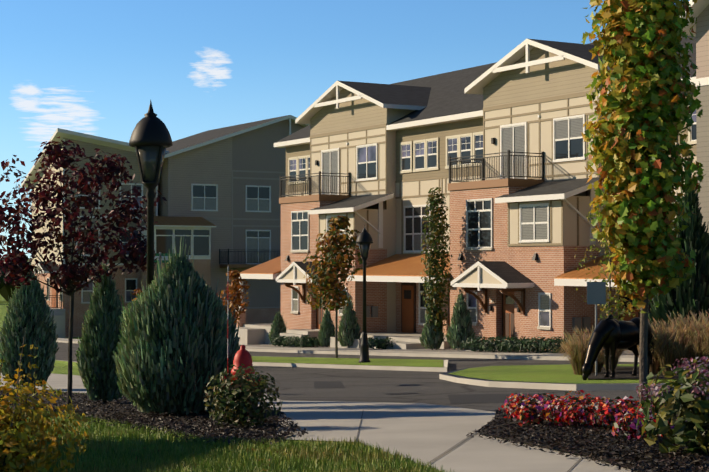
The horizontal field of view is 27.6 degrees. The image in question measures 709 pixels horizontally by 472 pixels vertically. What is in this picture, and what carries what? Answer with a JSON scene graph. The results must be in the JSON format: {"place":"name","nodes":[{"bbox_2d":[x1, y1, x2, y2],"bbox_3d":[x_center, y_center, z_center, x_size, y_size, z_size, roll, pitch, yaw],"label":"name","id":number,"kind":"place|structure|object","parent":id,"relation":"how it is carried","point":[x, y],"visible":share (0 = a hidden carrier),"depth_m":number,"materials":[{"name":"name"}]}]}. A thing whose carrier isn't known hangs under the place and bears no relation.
{"place":"outdoors","nodes":[
{"label":"outdoors","id":0,"kind":"place"},
{"bbox_2d":[0,294,80,338],"bbox_3d":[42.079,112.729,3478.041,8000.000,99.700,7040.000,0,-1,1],"label":"ground","id":1,"kind":"structure","parent":0,"point":[3,305],"depth_m":236.45,"materials":[{"name":"green plant"}]},
{"bbox_2d":[0,255,28,301],"bbox_3d":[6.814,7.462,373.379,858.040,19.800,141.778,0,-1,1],"label":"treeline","id":2,"kind":"object","parent":1,"relation":"on","point":[5,290],"depth_m":348.64,"materials":[{"name":"plant"}]},
{"bbox_2d":[21,128,168,337],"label":"tan building","id":3,"kind":"structure","parent":1,"relation":"on","point":[59,302],"depth_m":101.08,"materials":[{"name":"brick"}]},
{"bbox_2d":[141,115,309,325],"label":"grey building","id":4,"kind":"structure","parent":1,"relation":"on","point":[220,209],"depth_m":104.98,"materials":[{"name":"paint"}]},
{"bbox_2d":[235,0,708,350],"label":"townhouse row","id":5,"kind":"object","parent":1,"relation":"on","point":[497,151],"visible":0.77,"depth_m":60.04,"materials":[{"name":"paint"}]},
{"bbox_2d":[366,306,590,330],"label":"utility meters","id":6,"kind":"object","parent":5,"relation":"attached to","point":[576,322],"visible":0.73,"depth_m":53.58,"materials":[{"name":"grey metal"}]},
{"bbox_2d":[0,373,281,409],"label":"sidewalk","id":7,"kind":"structure","parent":0,"point":[57,382],"depth_m":33.93,"materials":[{"name":"concrete"}]},
{"bbox_2d":[0,404,453,471],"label":"lawn","id":8,"kind":"structure","parent":0,"point":[184,456],"depth_m":12.52,"materials":[{"name":"green plant"}]},
{"bbox_2d":[0,360,638,471],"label":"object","id":9,"kind":"structure","parent":0,"point":[60,367],"depth_m":18.89,"materials":[{"name":"green plant"}]},
{"bbox_2d":[0,337,89,471],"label":"yellow shrub","id":10,"kind":"object","parent":9,"relation":"on","point":[15,433],"visible":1,"depth_m":9.81,"materials":[{"name":"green plant"}]},
{"bbox_2d":[0,136,166,404],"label":"red plum tree","id":11,"kind":"object","parent":9,"relation":"on","point":[17,257],"visible":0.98,"depth_m":22.60,"materials":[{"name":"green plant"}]},
{"bbox_2d":[0,388,300,440],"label":"mulch bed","id":12,"kind":"object","parent":9,"relation":"on","point":[127,405],"visible":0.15,"depth_m":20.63,"materials":[{"name":"wood mulch"},{"name":"bark"}]},
{"bbox_2d":[0,255,58,387],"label":"conifer","id":13,"kind":"object","parent":12,"relation":"on","point":[28,317],"visible":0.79,"depth_m":30.44,"materials":[{"name":"green plant"}]},
{"bbox_2d":[75,255,123,402],"bbox_3d":[-4.125,1.541,23.839,0.939,2.494,0.926,0,-1,1],"label":"conifer","id":14,"kind":"object","parent":12,"relation":"on","point":[99,341],"visible":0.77,"depth_m":23.58,"materials":[{"name":"green plant"}]},
{"bbox_2d":[129,100,172,412],"bbox_3d":[-2.940,0.301,20.805,0.632,4.554,0.617,0,-1,1],"label":"lamp","id":15,"kind":"object","parent":12,"relation":"on","point":[150,140],"visible":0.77,"depth_m":20.70,"materials":[{"name":"black metal"}]},
{"bbox_2d":[112,236,240,414],"bbox_3d":[-2.416,1.242,19.848,1.812,2.484,1.881,0,-1,1],"label":"conifer","id":16,"kind":"object","parent":12,"relation":"on","point":[178,332],"visible":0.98,"depth_m":19.38,"materials":[{"name":"green plant"}]},
{"bbox_2d":[46,408,308,444],"bbox_3d":[-2.669,2.331,18.384,1.577,0.583,10.229,1,-1,-26],"label":"mulch spill","id":17,"kind":"object","parent":12,"relation":"on","point":[251,441],"visible":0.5,"depth_m":15.20,"materials":[{"name":"brown wood"}]},
{"bbox_2d":[222,345,259,416],"bbox_3d":[-1.450,1.899,18.712,0.518,0.972,0.450,0,-1,1],"label":"hydrant","id":18,"kind":"object","parent":12,"relation":"on","point":[243,355],"visible":0.4,"depth_m":18.68,"materials":[{"name":"red metal"}]},
{"bbox_2d":[227,344,227,376],"bbox_3d":[-1.606,1.167,18.812,0.098,1.560,0.043,0,-1,1],"label":"hydrant marker","id":19,"kind":"object","parent":18,"relation":"attached to","point":[227,360],"visible":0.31,"depth_m":18.81,"materials":[{"name":"white plastic"}]},
{"bbox_2d":[204,363,280,427],"bbox_3d":[-1.300,1.883,16.710,0.910,0.819,0.913,0,-1,1],"label":"green shrub","id":20,"kind":"object","parent":12,"relation":"on","point":[244,399],"visible":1,"depth_m":16.53,"materials":[{"name":"green plant"}]},
{"bbox_2d":[139,252,178,273],"bbox_3d":[-4.546,1.904,33.798,0.760,3.050,0.686,-1,-1,43],"label":"street sign","id":21,"kind":"object","parent":9,"relation":"on","point":[162,256],"visible":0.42,"depth_m":33.81,"materials":[{"name":"grey"}]},
{"bbox_2d":[58,360,495,412],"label":"block kerb","id":22,"kind":"structure","parent":9,"relation":"on","point":[326,401],"depth_m":23.00,"materials":[{"name":"concrete"}]},
{"bbox_2d":[477,400,708,471],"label":"mulch bed","id":23,"kind":"object","parent":9,"relation":"on","point":[537,427],"visible":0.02,"depth_m":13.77,"materials":[{"name":"black wood"}]},
{"bbox_2d":[498,393,530,418],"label":"flowers","id":24,"kind":"object","parent":23,"relation":"on","point":[507,406],"visible":0.4,"depth_m":16.83,"materials":[{"name":"red plant"}]},
{"bbox_2d":[504,393,531,419],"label":"flowers","id":25,"kind":"object","parent":23,"relation":"on","point":[514,401],"visible":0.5,"depth_m":16.72,"materials":[{"name":"red plant"}]},
{"bbox_2d":[511,397,543,426],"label":"flowers","id":26,"kind":"object","parent":23,"relation":"on","point":[527,416],"visible":0.94,"depth_m":15.58,"materials":[{"name":"red plant"}]},
{"bbox_2d":[517,397,550,423],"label":"flowers","id":27,"kind":"object","parent":23,"relation":"on","point":[536,403],"visible":0.19,"depth_m":15.89,"materials":[{"name":"red plant"}]},
{"bbox_2d":[531,393,553,408],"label":"flowers","id":28,"kind":"object","parent":23,"relation":"on","point":[534,396],"depth_m":16.69,"materials":[{"name":"red plant"}]},
{"bbox_2d":[533,393,555,401],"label":"flowers","id":29,"kind":"object","parent":23,"relation":"on","point":[551,398],"depth_m":16.68,"materials":[{"name":"red plant"}]},
{"bbox_2d":[537,393,565,419],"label":"flowers","id":30,"kind":"object","parent":23,"relation":"on","point":[547,398],"visible":0.33,"depth_m":16.49,"materials":[{"name":"pink plant"}]},
{"bbox_2d":[541,396,571,425],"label":"flowers","id":31,"kind":"object","parent":23,"relation":"on","point":[546,406],"visible":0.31,"depth_m":15.57,"materials":[{"name":"red plant"}]},
{"bbox_2d":[543,398,577,427],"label":"flowers","id":32,"kind":"object","parent":23,"relation":"on","point":[556,411],"visible":0.65,"depth_m":15.31,"materials":[{"name":"red plant"}]},
{"bbox_2d":[560,390,587,401],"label":"flowers","id":33,"kind":"object","parent":23,"relation":"on","point":[569,397],"visible":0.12,"depth_m":17.28,"materials":[{"name":"red plant"}]},
{"bbox_2d":[562,397,586,424],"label":"flowers","id":34,"kind":"object","parent":23,"relation":"on","point":[576,398],"visible":0.06,"depth_m":15.73,"materials":[{"name":"red plant"}]},
{"bbox_2d":[559,400,597,428],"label":"flowers","id":35,"kind":"object","parent":23,"relation":"on","point":[578,414],"visible":0.83,"depth_m":14.98,"materials":[{"name":"red plant"}]},
{"bbox_2d":[574,394,600,418],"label":"flowers","id":36,"kind":"object","parent":23,"relation":"on","point":[582,398],"visible":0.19,"depth_m":15.93,"materials":[{"name":"red plant"}]},
{"bbox_2d":[581,395,605,405],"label":"flowers","id":37,"kind":"object","parent":23,"relation":"on","point":[591,401],"visible":0.02,"depth_m":16.20,"materials":[{"name":"red plant"}]},
{"bbox_2d":[588,398,620,426],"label":"flowers","id":38,"kind":"object","parent":23,"relation":"on","point":[608,403],"visible":0.1,"depth_m":15.11,"materials":[{"name":"red plant"}]},
{"bbox_2d":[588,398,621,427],"bbox_3d":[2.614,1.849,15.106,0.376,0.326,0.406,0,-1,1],"label":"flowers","id":39,"kind":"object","parent":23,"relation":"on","point":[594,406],"visible":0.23,"depth_m":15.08,"materials":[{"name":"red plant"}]},
{"bbox_2d":[590,399,630,431],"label":"flowers","id":40,"kind":"object","parent":23,"relation":"on","point":[608,414],"visible":0.73,"depth_m":14.44,"materials":[{"name":"red plant"}]},
{"bbox_2d":[608,396,638,425],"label":"flowers","id":41,"kind":"object","parent":23,"relation":"on","point":[628,404],"visible":0.25,"depth_m":14.98,"materials":[{"name":"red plant"}]},
{"bbox_2d":[614,398,641,409],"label":"flowers","id":42,"kind":"object","parent":23,"relation":"on","point":[623,407],"visible":0.19,"depth_m":15.28,"materials":[{"name":"red plant"}]},
{"bbox_2d":[618,396,640,412],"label":"flowers","id":43,"kind":"object","parent":23,"relation":"on","point":[630,397],"visible":0.1,"depth_m":15.39,"materials":[{"name":"red plant"}]},
{"bbox_2d":[612,407,652,441],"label":"flowers","id":44,"kind":"object","parent":23,"relation":"on","point":[630,426],"visible":0.71,"depth_m":13.13,"materials":[{"name":"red plant"}]},
{"bbox_2d":[620,403,654,431],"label":"flowers","id":45,"kind":"object","parent":23,"relation":"on","point":[636,417],"visible":0.08,"depth_m":14.04,"materials":[{"name":"red plant"}]},
{"bbox_2d":[643,406,676,437],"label":"flowers","id":46,"kind":"object","parent":23,"relation":"on","point":[654,420],"visible":0.08,"depth_m":13.42,"materials":[{"name":"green plant"}]},
{"bbox_2d":[636,356,708,455],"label":"hydrangea shrub","id":47,"kind":"object","parent":23,"relation":"on","point":[676,399],"visible":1,"depth_m":11.42,"materials":[{"name":"green plant"}]},
{"bbox_2d":[581,0,705,404],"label":"oak tree","id":48,"kind":"object","parent":9,"relation":"on","point":[639,112],"visible":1,"depth_m":15.68,"materials":[{"name":"green plant"}]},
{"bbox_2d":[0,339,654,411],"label":"road asphalt","id":49,"kind":"structure","parent":0,"point":[427,387],"depth_m":32.78,"materials":[{"name":"grey asphalt"}]},
{"bbox_2d":[131,289,143,300],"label":"orange tree","id":50,"kind":"object","parent":49,"relation":"on","point":[137,291],"visible":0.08,"depth_m":48.38,"materials":[{"name":"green plant"}]},
{"bbox_2d":[314,381,344,388],"bbox_3d":[-0.589,3.407,33.111,0.667,0.185,3.898,0,-1,-2],"label":"road patch","id":51,"kind":"object","parent":49,"relation":"on","point":[330,384],"visible":1,"depth_m":32.99,"materials":[{"name":"grey asphalt"}]},
{"bbox_2d":[252,356,447,371],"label":"verge kerb","id":52,"kind":"structure","parent":49,"relation":"on","point":[444,368],"depth_m":43.53,"materials":[{"name":"concrete"}]},
{"bbox_2d":[387,393,416,393],"bbox_3d":[0.912,3.043,27.905,0.660,0.034,0.660,0,-1,1],"label":"road manhole","id":53,"kind":"object","parent":49,"relation":"in","point":[401,393],"visible":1,"depth_m":27.90,"materials":[{"name":"grey metal"}]},
{"bbox_2d":[313,399,492,406],"bbox_3d":[1.746,2.805,23.815,7.780,0.330,2.873,-1,-1,26],"label":"road seam","id":54,"kind":"object","parent":49,"relation":"on","point":[404,401],"visible":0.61,"depth_m":24.66,"materials":[{"name":"grey"}]},
{"bbox_2d":[448,393,549,403],"bbox_3d":[2.492,2.841,25.341,1.796,0.194,3.223,0,-1,5],"label":"road patch","id":55,"kind":"object","parent":49,"relation":"on","point":[477,398],"visible":0.61,"depth_m":25.44,"materials":[{"name":"grey asphalt"}]},
{"bbox_2d":[439,364,700,390],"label":"island kerb","id":56,"kind":"structure","parent":49,"relation":"on","point":[539,385],"depth_m":28.47,"materials":[{"name":"concrete"}]},
{"bbox_2d":[0,0,689,257],"label":"sky","id":57,"kind":"structure","parent":0,"point":[91,67],"materials":[{"name":"blue"}]},
{"bbox_2d":[251,356,442,366],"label":"verge lawn","id":58,"kind":"structure","parent":0,"point":[396,362],"depth_m":47.07,"materials":[{"name":"green plant"}]},
{"bbox_2d":[302,215,362,357],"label":"tree","id":59,"kind":"object","parent":58,"relation":"on","point":[335,256],"visible":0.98,"depth_m":50.72,"materials":[{"name":"green plant"}]},
{"bbox_2d":[356,225,372,362],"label":"lamp","id":60,"kind":"object","parent":58,"relation":"on","point":[364,241],"visible":1,"depth_m":45.68,"materials":[{"name":"black metal"}]},
{"bbox_2d":[56,338,638,361],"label":"sidewalk","id":61,"kind":"structure","parent":0,"point":[627,358],"depth_m":54.40,"materials":[{"name":"concrete"}]},
{"bbox_2d":[239,344,638,355],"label":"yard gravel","id":62,"kind":"structure","parent":0,"point":[429,350],"depth_m":58.59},
{"bbox_2d":[217,270,250,324],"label":"orange tree","id":63,"kind":"object","parent":62,"relation":"on","point":[232,275],"visible":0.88,"depth_m":63.06,"materials":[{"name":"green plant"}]},
{"bbox_2d":[268,312,286,344],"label":"conifer","id":64,"kind":"object","parent":62,"relation":"on","point":[278,326],"visible":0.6,"depth_m":70.30,"materials":[{"name":"green plant"}]},
{"bbox_2d":[268,336,289,346],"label":"juniper shrub","id":65,"kind":"object","parent":62,"relation":"on","point":[278,340],"visible":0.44,"depth_m":68.72,"materials":[{"name":"green plant"}]},
{"bbox_2d":[282,336,307,346],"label":"juniper shrub","id":66,"kind":"object","parent":62,"relation":"on","point":[291,341],"visible":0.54,"depth_m":67.53,"materials":[{"name":"green plant"}]},
{"bbox_2d":[294,335,319,347],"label":"juniper shrub","id":67,"kind":"object","parent":62,"relation":"on","point":[311,341],"visible":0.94,"depth_m":66.58,"materials":[{"name":"green plant"}]},
{"bbox_2d":[317,306,334,346],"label":"conifer","id":68,"kind":"object","parent":62,"relation":"on","point":[326,331],"visible":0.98,"depth_m":66.03,"materials":[{"name":"green plant"}]},
{"bbox_2d":[337,292,360,347],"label":"conifer","id":69,"kind":"object","parent":62,"relation":"on","point":[348,333],"visible":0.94,"depth_m":64.04,"materials":[{"name":"green plant"}]},
{"bbox_2d":[368,336,397,348],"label":"juniper shrub","id":70,"kind":"object","parent":62,"relation":"on","point":[382,343],"visible":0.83,"depth_m":61.10,"materials":[{"name":"green plant"}]},
{"bbox_2d":[419,300,444,349],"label":"conifer","id":71,"kind":"object","parent":62,"relation":"on","point":[430,338],"visible":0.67,"depth_m":58.57,"materials":[{"name":"green plant"}]},
{"bbox_2d":[420,187,452,349],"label":"columnar tree","id":72,"kind":"object","parent":62,"relation":"on","point":[436,254],"visible":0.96,"depth_m":58.57,"materials":[{"name":"green plant"}]},
{"bbox_2d":[445,289,475,349],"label":"conifer","id":73,"kind":"object","parent":62,"relation":"on","point":[460,329],"visible":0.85,"depth_m":56.43,"materials":[{"name":"green plant"}]},
{"bbox_2d":[460,336,497,351],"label":"juniper shrub","id":74,"kind":"object","parent":62,"relation":"on","point":[474,345],"visible":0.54,"depth_m":54.66,"materials":[{"name":"green plant"}]},
{"bbox_2d":[478,335,519,351],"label":"juniper shrub","id":75,"kind":"object","parent":62,"relation":"on","point":[492,348],"visible":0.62,"depth_m":53.59,"materials":[{"name":"green plant"}]},
{"bbox_2d":[497,336,538,352],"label":"juniper shrub","id":76,"kind":"object","parent":62,"relation":"on","point":[513,346],"visible":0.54,"depth_m":52.48,"materials":[{"name":"green plant"}]},
{"bbox_2d":[516,336,556,352],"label":"juniper shrub","id":77,"kind":"object","parent":62,"relation":"on","point":[535,344],"visible":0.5,"depth_m":51.55,"materials":[{"name":"green plant"}]},
{"bbox_2d":[539,336,572,352],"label":"juniper shrub","id":78,"kind":"object","parent":62,"relation":"on","point":[549,344],"visible":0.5,"depth_m":50.56,"materials":[{"name":"green plant"}]},
{"bbox_2d":[277,401,630,471],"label":"sidewalk","id":79,"kind":"structure","parent":0,"point":[425,433],"depth_m":15.08,"materials":[{"name":"concrete"}]},
{"bbox_2d":[427,434,475,464],"bbox_3d":[0.919,1.926,13.171,0.012,0.173,3.728,0,-1,11],"label":"sidewalk joint","id":80,"kind":"object","parent":79,"relation":"on","point":[450,450],"visible":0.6,"depth_m":12.80,"materials":[{"name":"grey concrete"}]},
{"bbox_2d":[466,429,671,471],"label":"mulch spill","id":81,"kind":"object","parent":79,"relation":"on","point":[620,464],"visible":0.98,"depth_m":11.86,"materials":[{"name":"dark wood mulch"}]},
{"bbox_2d":[448,364,698,383],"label":"island lawn","id":82,"kind":"structure","parent":0,"point":[548,373],"depth_m":33.10,"materials":[{"name":"green plant"}]},
{"bbox_2d":[582,314,653,379],"bbox_3d":[5.441,2.268,29.729,2.073,1.323,0.496,1,-1,-36],"label":"horse statue","id":83,"kind":"object","parent":82,"relation":"on","point":[610,335],"visible":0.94,"depth_m":29.46,"materials":[{"name":"black metal"}]},
{"bbox_2d":[582,366,678,378],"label":"island mulch","id":84,"kind":"object","parent":82,"relation":"on","point":[623,372],"visible":0.29,"depth_m":30.91,"materials":[{"name":"black wood"}]},
{"bbox_2d":[552,329,603,374],"bbox_3d":[4.997,2.561,31.980,1.343,1.005,1.324,0,-1,1],"label":"grass clump","id":85,"kind":"object","parent":84,"relation":"on","point":[577,353],"visible":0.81,"depth_m":31.79,"materials":[{"name":"beige plant"}]},
{"bbox_2d":[566,338,618,372],"bbox_3d":[5.452,2.680,32.651,1.389,0.831,1.401,0,-1,1],"label":"grass clump","id":86,"kind":"object","parent":84,"relation":"on","point":[600,364],"visible":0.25,"depth_m":32.48,"materials":[{"name":"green plant"}]},
{"bbox_2d":[571,326,617,353],"bbox_3d":[5.621,2.644,34.363,1.386,1.101,1.415,0,-1,1],"label":"grass clump","id":87,"kind":"object","parent":84,"relation":"on","point":[577,331],"visible":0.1,"depth_m":34.37,"materials":[{"name":"beige plant"}]},
{"bbox_2d":[587,282,605,375],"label":"sign island","id":88,"kind":"structure","parent":84,"relation":"on","point":[596,293],"depth_m":30.80,"materials":[{"name":"blue"}]},
{"bbox_2d":[574,207,638,370],"bbox_3d":[6.040,1.299,33.815,1.818,3.939,1.787,0,-1,1],"label":"tree","id":89,"kind":"object","parent":84,"relation":"on","point":[618,302],"visible":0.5,"depth_m":33.69,"materials":[{"name":"green plant"}]},
{"bbox_2d":[590,329,632,367],"bbox_3d":[6.211,2.707,35.026,1.339,1.029,1.359,0,-1,-25],"label":"grass clump","id":90,"kind":"object","parent":84,"relation":"on","point":[619,351],"visible":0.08,"depth_m":34.86,"materials":[{"name":"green plant"}]},
{"bbox_2d":[628,331,672,374],"bbox_3d":[6.396,2.445,30.701,1.344,1.011,1.432,0,-1,1],"label":"grass clump","id":91,"kind":"object","parent":84,"relation":"on","point":[655,369],"visible":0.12,"depth_m":30.54,"materials":[{"name":"beige plant"}]},
{"bbox_2d":[648,316,685,340],"bbox_3d":[7.225,2.444,33.256,1.353,1.290,1.303,-1,-1,28],"label":"grass clump","id":92,"kind":"object","parent":84,"relation":"on","point":[664,324],"visible":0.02,"depth_m":33.13,"materials":[{"name":"beige plant"}]},
{"bbox_2d":[648,319,693,374],"bbox_3d":[6.586,2.316,30.172,1.280,1.195,1.391,0,-1,-21],"label":"grass clump","id":93,"kind":"object","parent":84,"relation":"on","point":[669,358],"visible":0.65,"depth_m":29.99,"materials":[{"name":"beige plant"}]},
{"bbox_2d":[648,175,708,328],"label":"evergreen tree","id":94,"kind":"object","parent":84,"relation":"on","point":[684,298],"visible":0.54,"depth_m":43.37,"materials":[{"name":"green plant"}]},
{"bbox_2d":[662,312,701,333],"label":"grass clump","id":95,"kind":"object","parent":84,"relation":"on","point":[687,319],"visible":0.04,"depth_m":32.72,"materials":[{"name":"beige plant"}]},
{"bbox_2d":[657,318,708,373],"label":"grass clump","id":96,"kind":"object","parent":84,"relation":"on","point":[680,356],"visible":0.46,"depth_m":29.72,"materials":[{"name":"beige plant"}]},
{"bbox_2d":[678,315,708,373],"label":"grass clump","id":97,"kind":"object","parent":84,"relation":"on","point":[699,347],"visible":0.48,"depth_m":29.48,"materials":[{"name":"beige plant"}]},
{"bbox_2d":[686,310,708,328],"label":"grass clump","id":98,"kind":"object","parent":84,"relation":"on","point":[702,314],"depth_m":32.50,"materials":[{"name":"beige plant"}]},
{"bbox_2d":[691,315,708,355],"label":"grass clump","id":99,"kind":"object","parent":84,"relation":"on","point":[700,325],"visible":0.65,"depth_m":29.34,"materials":[{"name":"beige plant"}]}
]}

